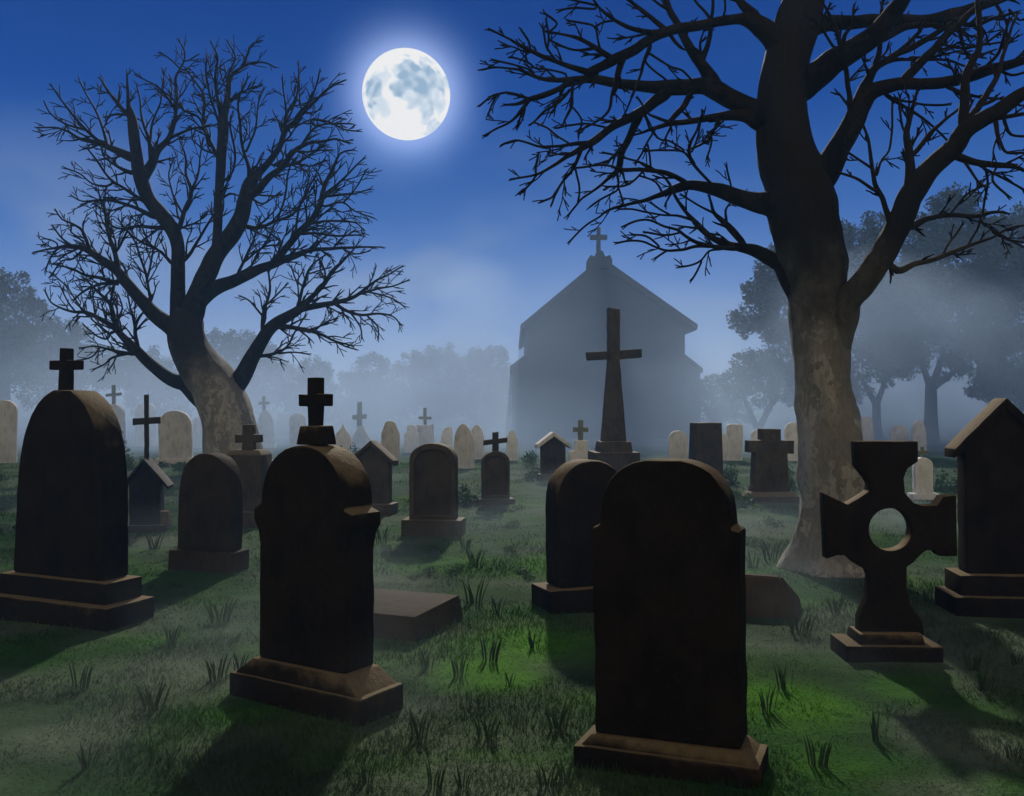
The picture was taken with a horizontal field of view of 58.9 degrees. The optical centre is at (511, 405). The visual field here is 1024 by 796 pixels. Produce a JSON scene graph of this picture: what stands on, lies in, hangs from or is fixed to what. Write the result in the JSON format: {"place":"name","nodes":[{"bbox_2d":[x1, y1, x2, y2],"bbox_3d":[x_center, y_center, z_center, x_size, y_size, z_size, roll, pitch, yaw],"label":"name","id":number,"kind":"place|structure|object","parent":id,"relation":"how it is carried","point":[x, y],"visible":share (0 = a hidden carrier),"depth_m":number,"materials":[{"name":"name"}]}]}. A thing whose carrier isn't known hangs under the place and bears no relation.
{"place":"outdoors","nodes":[
{"label":"outdoors","id":0,"kind":"place"},
{"bbox_2d":[362,48,449,139],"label":"moon","id":1,"kind":"object","parent":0,"point":[405,93],"visible":1,"depth_m":544.95,"materials":[{"name":"white"}]},
{"bbox_2d":[0,408,1023,795],"bbox_3d":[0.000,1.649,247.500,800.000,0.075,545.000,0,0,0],"label":"ground","id":2,"kind":"structure","parent":0,"point":[952,422],"depth_m":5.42,"materials":[{"name":"plant"}]},
{"bbox_2d":[0,400,18,462],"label":"headstone","id":3,"kind":"object","parent":2,"relation":"on","point":[9,411],"visible":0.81,"depth_m":25.98,"materials":[{"name":"stone"}]},
{"bbox_2d":[0,267,57,400],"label":"leafy tree","id":4,"kind":"object","parent":2,"relation":"on","point":[19,355],"visible":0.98,"depth_m":41.75,"materials":[{"name":"plant"}]},
{"bbox_2d":[15,315,137,410],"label":"leafy tree","id":5,"kind":"object","parent":2,"relation":"on","point":[64,339],"visible":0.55,"depth_m":45.76,"materials":[{"name":"plant"}]},
{"bbox_2d":[0,348,153,631],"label":"headstone","id":6,"kind":"object","parent":2,"relation":"on","point":[71,550],"visible":0.97,"depth_m":6.91,"materials":[{"name":"brown stone"}]},
{"bbox_2d":[68,660,93,688],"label":"grass tuft","id":7,"kind":"object","parent":2,"relation":"on","point":[83,676],"visible":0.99,"depth_m":5.27,"materials":[{"name":"plant"}]},
{"bbox_2d":[75,743,100,769],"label":"grass tuft","id":8,"kind":"object","parent":2,"relation":"on","point":[83,763],"visible":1,"depth_m":4.11,"materials":[{"name":"plant"}]},
{"bbox_2d":[105,385,125,450],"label":"headstone","id":9,"kind":"object","parent":2,"relation":"on","point":[119,410],"visible":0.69,"depth_m":30.55,"materials":[{"name":"stone"}]},
{"bbox_2d":[130,403,158,446],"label":"headstone","id":10,"kind":"object","parent":2,"relation":"on","point":[139,430],"visible":0.64,"depth_m":35.99,"materials":[{"name":"stone"}]},
{"bbox_2d":[106,345,193,433],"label":"leafy tree","id":11,"kind":"object","parent":2,"relation":"on","point":[144,382],"visible":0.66,"depth_m":51.17,"materials":[{"name":"plant"}]},
{"bbox_2d":[127,394,173,532],"bbox_3d":[-4.785,0.785,11.881,0.601,1.851,0.402,0,1,-8],"label":"gabled tombstone","id":12,"kind":"object","parent":2,"relation":"on","point":[148,479],"visible":0.88,"depth_m":11.76,"materials":[{"name":"stone"}]},
{"bbox_2d":[135,676,173,711],"bbox_3d":[-1.927,1.560,4.882,0.203,0.180,0.051,0,0,-26],"label":"grass tuft","id":13,"kind":"object","parent":2,"relation":"on","point":[149,699],"visible":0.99,"depth_m":4.87,"materials":[{"name":"plant"}]},
{"bbox_2d":[144,532,164,549],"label":"grass tuft","id":14,"kind":"object","parent":2,"relation":"on","point":[153,545],"visible":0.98,"depth_m":10.39,"materials":[{"name":"plant"}]},
{"bbox_2d":[164,753,176,767],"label":"grass tuft","id":15,"kind":"object","parent":2,"relation":"on","point":[168,765],"visible":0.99,"depth_m":4.12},
{"bbox_2d":[162,623,181,644],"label":"grass tuft","id":16,"kind":"object","parent":2,"relation":"on","point":[170,640],"visible":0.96,"depth_m":6.26,"materials":[{"name":"plant"}]},
{"bbox_2d":[155,410,192,463],"bbox_3d":[-9.489,0.929,25.590,1.051,1.563,0.425,-1,2,-7],"label":"headstone","id":17,"kind":"object","parent":2,"relation":"on","point":[175,431],"visible":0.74,"depth_m":25.47,"materials":[{"name":"stone"}]},
{"bbox_2d":[192,417,201,447],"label":"headstone","id":18,"kind":"object","parent":2,"relation":"on","point":[197,432],"visible":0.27,"depth_m":35.05,"materials":[{"name":"stone"}]},
{"bbox_2d":[168,452,248,573],"bbox_3d":[-3.039,1.094,9.124,0.712,1.232,0.341,1,0,14],"label":"headstone","id":19,"kind":"object","parent":2,"relation":"on","point":[210,521],"visible":0.9,"depth_m":9.01,"materials":[{"name":"stone"}]},
{"bbox_2d":[204,653,232,681],"bbox_3d":[-1.752,1.565,5.425,0.178,0.170,0.040,0,0,-39],"label":"grass tuft","id":20,"kind":"object","parent":2,"relation":"on","point":[210,673],"visible":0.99,"depth_m":5.42,"materials":[{"name":"plant"}]},
{"bbox_2d":[32,34,409,460],"bbox_3d":[-7.508,-3.737,23.180,9.804,11.974,3.321,0,0,-7],"label":"bare tree","id":21,"kind":"object","parent":2,"relation":"on","point":[209,383],"visible":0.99,"depth_m":22.99,"materials":[{"name":"brown plant"}]},
{"bbox_2d":[206,598,237,623],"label":"grass tuft","id":22,"kind":"object","parent":2,"relation":"on","point":[210,612],"visible":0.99,"depth_m":6.88,"materials":[{"name":"plant"}]},
{"bbox_2d":[233,652,248,670],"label":"grass tuft","id":23,"kind":"object","parent":2,"relation":"on","point":[236,664],"visible":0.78,"depth_m":5.60,"materials":[{"name":"plant"}]},
{"bbox_2d":[226,424,271,527],"bbox_3d":[-3.595,0.986,12.400,0.602,1.448,0.522,0,0,4],"label":"cross monument","id":24,"kind":"object","parent":2,"relation":"on","point":[253,463],"visible":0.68,"depth_m":12.18,"materials":[{"name":"grey stone"}]},
{"bbox_2d":[205,327,301,414],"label":"leafy tree","id":25,"kind":"object","parent":2,"relation":"on","point":[228,350],"visible":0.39,"depth_m":53.70,"materials":[{"name":"plant"}]},
{"bbox_2d":[257,396,276,447],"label":"headstone","id":26,"kind":"object","parent":2,"relation":"on","point":[265,424],"visible":0.76,"depth_m":35.09,"materials":[{"name":"stone"}]},
{"bbox_2d":[274,412,292,439],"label":"headstone","id":27,"kind":"object","parent":2,"relation":"on","point":[282,433],"visible":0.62,"depth_m":43.85,"materials":[{"name":"stone"}]},
{"bbox_2d":[289,413,305,447],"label":"headstone","id":28,"kind":"object","parent":2,"relation":"on","point":[297,421],"visible":0.56,"depth_m":34.18,"materials":[{"name":"stone"}]},
{"bbox_2d":[277,354,345,425],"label":"leafy tree","id":29,"kind":"object","parent":2,"relation":"on","point":[323,368],"visible":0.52,"depth_m":49.68,"materials":[{"name":"plant"}]},
{"bbox_2d":[230,377,402,726],"bbox_3d":[-1.099,0.778,5.060,0.982,1.865,0.361,0,-1,32],"label":"headstone","id":30,"kind":"object","parent":2,"relation":"on","point":[317,517],"visible":0.97,"depth_m":4.93,"materials":[{"name":"brown stone"}]},
{"bbox_2d":[334,424,351,450],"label":"headstone","id":31,"kind":"object","parent":2,"relation":"on","point":[343,438],"visible":0.52,"depth_m":28.65,"materials":[{"name":"stone"}]},
{"bbox_2d":[351,402,370,447],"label":"headstone","id":32,"kind":"object","parent":2,"relation":"on","point":[360,438],"visible":0.87,"depth_m":35.07,"materials":[{"name":"stone"}]},
{"bbox_2d":[356,761,379,783],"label":"grass tuft","id":33,"kind":"object","parent":2,"relation":"on","point":[363,773],"visible":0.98,"depth_m":3.96,"materials":[{"name":"plant"}]},
{"bbox_2d":[326,351,410,431],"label":"leafy tree","id":34,"kind":"object","parent":2,"relation":"on","point":[366,385],"visible":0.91,"depth_m":57.13,"materials":[{"name":"plant"}]},
{"bbox_2d":[354,440,398,514],"bbox_3d":[-2.135,1.126,13.913,0.720,1.168,0.422,0,-1,6],"label":"gabled tombstone","id":35,"kind":"object","parent":2,"relation":"on","point":[377,459],"visible":0.62,"depth_m":13.78,"materials":[{"name":"grey stone"}]},
{"bbox_2d":[375,527,390,543],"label":"grass tuft","id":36,"kind":"object","parent":2,"relation":"on","point":[379,536],"visible":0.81,"depth_m":10.87,"materials":[{"name":"plant"}]},
{"bbox_2d":[381,421,399,464],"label":"headstone","id":37,"kind":"object","parent":2,"relation":"on","point":[390,438],"visible":0.62,"depth_m":25.07,"materials":[{"name":"stone"}]},
{"bbox_2d":[404,425,418,452],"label":"headstone","id":38,"kind":"object","parent":2,"relation":"on","point":[411,439],"visible":0.73,"depth_m":31.19,"materials":[{"name":"stone"}]},
{"bbox_2d":[373,589,463,641],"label":"ledger slab","id":39,"kind":"structure","parent":2,"relation":"on","point":[406,615],"depth_m":6.59,"materials":[{"name":"stone"}]},
{"bbox_2d":[408,706,435,738],"bbox_3d":[-0.443,1.575,4.495,0.150,0.164,0.041,0,0,3],"label":"grass tuft","id":40,"kind":"object","parent":2,"relation":"on","point":[419,734],"visible":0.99,"depth_m":4.49,"materials":[{"name":"plant"}]},
{"bbox_2d":[417,408,433,445],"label":"headstone","id":41,"kind":"object","parent":2,"relation":"on","point":[425,431],"visible":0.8,"depth_m":31.20,"materials":[{"name":"stone"}]},
{"bbox_2d":[418,649,437,668],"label":"grass tuft","id":42,"kind":"object","parent":2,"relation":"on","point":[426,662],"visible":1,"depth_m":5.67,"materials":[{"name":"plant"}]},
{"bbox_2d":[391,341,468,429],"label":"leafy tree","id":43,"kind":"object","parent":2,"relation":"on","point":[419,368],"visible":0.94,"depth_m":59.71,"materials":[{"name":"plant"}]},
{"bbox_2d":[401,443,465,535],"bbox_3d":[-1.002,1.097,11.601,0.772,1.226,0.387,0,0,6],"label":"headstone","id":44,"kind":"object","parent":2,"relation":"on","point":[433,489],"visible":0.94,"depth_m":11.51,"materials":[{"name":"grey stone"}]},
{"bbox_2d":[425,760,445,789],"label":"grass tuft","id":45,"kind":"object","parent":2,"relation":"on","point":[429,775],"visible":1,"depth_m":3.90,"materials":[{"name":"plant"}]},
{"bbox_2d":[440,426,452,447],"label":"headstone","id":46,"kind":"object","parent":2,"relation":"on","point":[446,436],"visible":0.56,"depth_m":28.64,"materials":[{"name":"stone"}]},
{"bbox_2d":[450,653,471,676],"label":"grass tuft","id":47,"kind":"object","parent":2,"relation":"on","point":[456,669],"visible":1,"depth_m":5.52,"materials":[{"name":"plant"}]},
{"bbox_2d":[453,763,472,789],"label":"grass tuft","id":48,"kind":"object","parent":2,"relation":"on","point":[459,784],"visible":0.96,"depth_m":3.89,"materials":[{"name":"plant"}]},
{"bbox_2d":[454,424,474,468],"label":"headstone","id":49,"kind":"object","parent":2,"relation":"on","point":[463,445],"visible":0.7,"depth_m":23.78,"materials":[{"name":"stone"}]},
{"bbox_2d":[459,537,470,549],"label":"grass tuft","id":50,"kind":"object","parent":2,"relation":"on","point":[468,545],"visible":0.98,"depth_m":10.38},
{"bbox_2d":[462,578,488,603],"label":"grass tuft","id":51,"kind":"object","parent":2,"relation":"on","point":[471,598],"visible":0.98,"depth_m":7.62,"materials":[{"name":"plant"}]},
{"bbox_2d":[465,547,485,565],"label":"grass tuft","id":52,"kind":"object","parent":2,"relation":"on","point":[472,559],"visible":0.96,"depth_m":9.29,"materials":[{"name":"plant"}]},
{"bbox_2d":[471,425,483,458],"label":"headstone","id":53,"kind":"object","parent":2,"relation":"on","point":[477,434],"visible":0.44,"depth_m":27.52,"materials":[{"name":"stone"}]},
{"bbox_2d":[0,431,956,533],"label":"undergrowth","id":54,"kind":"object","parent":2,"relation":"on","point":[466,499],"visible":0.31,"depth_m":17.91,"materials":[{"name":"green plant"}]},
{"bbox_2d":[452,344,511,429],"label":"leafy tree","id":55,"kind":"object","parent":2,"relation":"on","point":[495,405],"visible":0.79,"depth_m":61.37,"materials":[{"name":"plant"}]},
{"bbox_2d":[473,711,501,741],"bbox_3d":[-0.113,1.581,4.488,0.178,0.158,0.052,0,0,24],"label":"grass tuft","id":56,"kind":"object","parent":2,"relation":"on","point":[479,731],"visible":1,"depth_m":4.50,"materials":[{"name":"plant"}]},
{"bbox_2d":[479,634,501,661],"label":"grass tuft","id":57,"kind":"object","parent":2,"relation":"on","point":[492,650],"visible":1,"depth_m":5.83,"materials":[{"name":"plant"}]},
{"bbox_2d":[478,432,514,504],"bbox_3d":[-0.278,1.079,15.208,0.602,1.263,0.353,0,-1,-9],"label":"headstone","id":58,"kind":"object","parent":2,"relation":"on","point":[495,475],"visible":0.96,"depth_m":15.14,"materials":[{"name":"grey stone"}]},
{"bbox_2d":[491,595,507,613],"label":"grass tuft","id":59,"kind":"object","parent":2,"relation":"on","point":[496,609],"visible":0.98,"depth_m":7.20,"materials":[{"name":"plant"}]},
{"bbox_2d":[505,672,515,685],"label":"grass tuft","id":60,"kind":"object","parent":2,"relation":"on","point":[507,680],"visible":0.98,"depth_m":5.33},
{"bbox_2d":[506,430,517,460],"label":"headstone","id":61,"kind":"object","parent":2,"relation":"on","point":[512,448],"visible":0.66,"depth_m":26.98,"materials":[{"name":"stone"}]},
{"bbox_2d":[526,628,541,648],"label":"grass tuft","id":62,"kind":"object","parent":2,"relation":"on","point":[531,642],"visible":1,"depth_m":6.14,"materials":[{"name":"plant"}]},
{"bbox_2d":[534,760,567,787],"bbox_3d":[0.166,1.589,3.924,0.150,0.134,0.044,0,0,-9],"label":"grass tuft","id":63,"kind":"object","parent":2,"relation":"on","point":[539,778],"visible":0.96,"depth_m":3.92,"materials":[{"name":"plant"}]},
{"bbox_2d":[535,432,570,480],"bbox_3d":[0.900,1.147,20.012,0.740,1.125,0.501,-1,-1,-6],"label":"gabled tombstone","id":64,"kind":"object","parent":2,"relation":"on","point":[551,445],"visible":0.74,"depth_m":19.85,"materials":[{"name":"grey stone"}]},
{"bbox_2d":[543,703,572,730],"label":"grass tuft","id":65,"kind":"object","parent":2,"relation":"on","point":[556,723],"visible":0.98,"depth_m":4.63,"materials":[{"name":"plant"}]},
{"bbox_2d":[554,758,579,781],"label":"grass tuft","id":66,"kind":"object","parent":2,"relation":"on","point":[568,773],"visible":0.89,"depth_m":3.99,"materials":[{"name":"plant"}]},
{"bbox_2d":[531,459,616,613],"bbox_3d":[0.614,1.080,7.530,0.823,1.260,0.442,0,-1,-19],"label":"headstone","id":67,"kind":"object","parent":2,"relation":"on","point":[576,488],"visible":0.56,"depth_m":7.35,"materials":[{"name":"grey stone"}]},
{"bbox_2d":[569,420,587,460],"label":"headstone","id":68,"kind":"object","parent":2,"relation":"on","point":[580,451],"visible":0.69,"depth_m":25.07,"materials":[{"name":"stone"}]},
{"bbox_2d":[379,504,783,580],"bbox_3d":[0.924,1.618,11.044,4.239,0.131,6.032,0,0,21],"label":"ground ivy","id":69,"kind":"object","parent":2,"relation":"on","point":[434,551],"visible":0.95,"depth_m":10.15,"materials":[{"name":"green plant"}]},
{"bbox_2d":[510,227,702,438],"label":"church","id":70,"kind":"structure","parent":2,"relation":"on","point":[558,381],"depth_m":45.00,"materials":[{"name":"stone"}]},
{"bbox_2d":[585,307,641,471],"bbox_3d":[2.236,-0.218,20.000,1.251,3.856,1.253,0,0,-5],"label":"cross monument","id":71,"kind":"object","parent":2,"relation":"on","point":[614,450],"visible":0.86,"depth_m":19.87,"materials":[{"name":"grey stone"}]},
{"bbox_2d":[574,458,767,790],"bbox_3d":[0.719,0.980,4.159,0.832,1.462,0.332,-1,-2,22],"label":"headstone","id":72,"kind":"object","parent":2,"relation":"on","point":[669,592],"visible":0.96,"depth_m":4.05,"materials":[{"name":"brown stone"}]},
{"bbox_2d":[668,431,687,458],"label":"headstone","id":73,"kind":"object","parent":2,"relation":"on","point":[677,444],"visible":0.73,"depth_m":26.45,"materials":[{"name":"stone"}]},
{"bbox_2d":[689,422,728,484],"bbox_3d":[3.993,1.034,18.700,0.780,1.352,0.622,0,0,-10],"label":"gravestone","id":74,"kind":"object","parent":2,"relation":"on","point":[705,443],"visible":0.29,"depth_m":18.50,"materials":[{"name":"stone"}]},
{"bbox_2d":[689,373,756,432],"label":"leafy tree","id":75,"kind":"object","parent":2,"relation":"on","point":[721,405],"visible":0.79,"depth_m":43.57,"materials":[{"name":"plant"}]},
{"bbox_2d":[722,433,728,460],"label":"headstone","id":76,"kind":"object","parent":2,"relation":"on","point":[725,442],"visible":0.41,"depth_m":26.96,"materials":[{"name":"stone"}]},
{"bbox_2d":[726,424,742,460],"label":"headstone","id":77,"kind":"object","parent":2,"relation":"on","point":[734,432],"visible":0.83,"depth_m":26.95,"materials":[{"name":"stone"}]},
{"bbox_2d":[476,0,1023,577],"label":"bare tree","id":78,"kind":"object","parent":2,"relation":"on","point":[796,202],"visible":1,"depth_m":8.95,"materials":[{"name":"brown plant"}]},
{"bbox_2d":[750,429,756,439],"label":"headstone","id":79,"kind":"object","parent":2,"relation":"on","point":[753,435],"visible":0.17,"depth_m":27.50,"materials":[{"name":"stone"}]},
{"bbox_2d":[745,547,761,568],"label":"grass tuft","id":80,"kind":"object","parent":2,"relation":"on","point":[749,562],"visible":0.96,"depth_m":9.16,"materials":[{"name":"plant"}]},
{"bbox_2d":[758,684,780,714],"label":"grass tuft","id":81,"kind":"object","parent":2,"relation":"on","point":[763,706],"visible":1,"depth_m":4.79,"materials":[{"name":"plant"}]},
{"bbox_2d":[740,428,799,502],"bbox_3d":[4.423,1.056,15.600,0.903,1.308,0.502,0,0,-4],"label":"stone cross","id":82,"kind":"object","parent":2,"relation":"on","point":[769,450],"visible":0.84,"depth_m":15.47,"materials":[{"name":"stone"}]},
{"bbox_2d":[745,573,800,618],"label":"coped slab","id":83,"kind":"structure","parent":2,"relation":"on","point":[773,596],"depth_m":7.18,"materials":[{"name":"stone"}]},
{"bbox_2d":[760,538,786,560],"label":"grass tuft","id":84,"kind":"object","parent":2,"relation":"on","point":[768,554],"visible":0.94,"depth_m":9.62,"materials":[{"name":"plant"}]},
{"bbox_2d":[773,662,796,690],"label":"grass tuft","id":85,"kind":"object","parent":2,"relation":"on","point":[782,681],"visible":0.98,"depth_m":5.19,"materials":[{"name":"plant"}]},
{"bbox_2d":[716,242,857,429],"bbox_3d":[11.934,-3.058,39.766,6.122,9.699,4.509,0,0,0],"label":"leafy tree","id":86,"kind":"object","parent":2,"relation":"on","point":[767,295],"visible":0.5,"depth_m":39.45,"materials":[{"name":"plant"}]},
{"bbox_2d":[784,422,797,460],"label":"headstone","id":87,"kind":"object","parent":2,"relation":"on","point":[790,431],"visible":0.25,"depth_m":26.50,"materials":[{"name":"stone"}]},
{"bbox_2d":[786,609,817,635],"bbox_3d":[2.079,1.550,6.498,0.234,0.208,0.069,0,0,6],"label":"grass tuft","id":88,"kind":"object","parent":2,"relation":"on","point":[798,631],"visible":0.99,"depth_m":6.50,"materials":[{"name":"plant"}]},
{"bbox_2d":[803,734,832,767],"bbox_3d":[1.390,1.571,4.116,0.131,0.149,0.046,0,0,16],"label":"grass tuft","id":89,"kind":"object","parent":2,"relation":"on","point":[822,754],"visible":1,"depth_m":4.11,"materials":[{"name":"plant"}]},
{"bbox_2d":[827,593,849,612],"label":"grass tuft","id":90,"kind":"object","parent":2,"relation":"on","point":[836,609],"visible":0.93,"depth_m":7.19,"materials":[{"name":"plant"}]},
{"bbox_2d":[861,416,873,440],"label":"headstone","id":91,"kind":"object","parent":2,"relation":"on","point":[867,425],"visible":0.38,"depth_m":31.89,"materials":[{"name":"stone"}]},
{"bbox_2d":[870,710,889,742],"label":"grass tuft","id":92,"kind":"object","parent":2,"relation":"on","point":[874,726],"visible":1,"depth_m":4.43,"materials":[{"name":"plant"}]},
{"bbox_2d":[841,210,931,439],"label":"leafy tree","id":93,"kind":"object","parent":2,"relation":"on","point":[883,326],"visible":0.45,"depth_m":42.05,"materials":[{"name":"plant"}]},
{"bbox_2d":[819,441,956,662],"bbox_3d":[2.457,0.972,5.930,0.855,1.477,0.342,0,0,2],"label":"celtic cross","id":94,"kind":"object","parent":2,"relation":"on","point":[888,627],"visible":0.96,"depth_m":5.88,"materials":[{"name":"brown stone"}]},
{"bbox_2d":[890,425,907,440],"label":"headstone","id":95,"kind":"object","parent":2,"relation":"on","point":[898,432],"visible":0.56,"depth_m":31.86,"materials":[{"name":"stone"}]},
{"bbox_2d":[911,420,926,450],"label":"headstone","id":96,"kind":"object","parent":2,"relation":"on","point":[918,432],"visible":0.64,"depth_m":31.18,"materials":[{"name":"stone"}]},
{"bbox_2d":[907,446,938,499],"bbox_3d":[7.256,1.220,16.020,0.453,0.980,0.306,-1,0,4],"label":"headstone","id":97,"kind":"object","parent":2,"relation":"on","point":[922,475],"visible":0.75,"depth_m":15.94,"materials":[{"name":"stone"}]},
{"bbox_2d":[921,583,933,601],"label":"grass tuft","id":98,"kind":"object","parent":2,"relation":"on","point":[923,592],"visible":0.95,"depth_m":7.59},
{"bbox_2d":[881,181,1023,442],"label":"leafy tree","id":99,"kind":"object","parent":2,"relation":"on","point":[978,274],"visible":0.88,"depth_m":39.49,"materials":[{"name":"plant"}]},
{"bbox_2d":[962,651,982,670],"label":"grass tuft","id":100,"kind":"object","parent":2,"relation":"on","point":[974,663],"visible":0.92,"depth_m":5.58,"materials":[{"name":"plant"}]},
{"bbox_2d":[935,398,1023,618],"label":"gabled tombstone","id":101,"kind":"object","parent":2,"relation":"on","point":[985,447],"visible":0.94,"depth_m":7.12,"materials":[{"name":"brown stone"}]},
{"bbox_2d":[975,663,996,690],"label":"grass tuft","id":102,"kind":"object","parent":2,"relation":"on","point":[981,682],"visible":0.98,"depth_m":5.18,"materials":[{"name":"plant"}]},
{"bbox_2d":[955,200,1023,411],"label":"leafy tree","id":103,"kind":"object","parent":2,"relation":"on","point":[1013,310],"visible":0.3,"depth_m":41.56,"materials":[{"name":"plant"}]},
{"bbox_2d":[1004,738,1023,759],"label":"grass tuft","id":104,"kind":"object","parent":2,"relation":"on","point":[1019,752],"visible":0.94,"depth_m":4.25,"materials":[{"name":"plant"}]},
{"bbox_2d":[1009,650,1023,665],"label":"grass tuft","id":105,"kind":"object","parent":2,"relation":"on","point":[1014,660],"visible":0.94,"depth_m":5.71,"materials":[{"name":"plant"}]},
{"bbox_2d":[0,0,1023,407],"label":"sky","id":106,"kind":"structure","parent":0,"point":[479,259],"materials":[{"name":"blue"}]}
]}

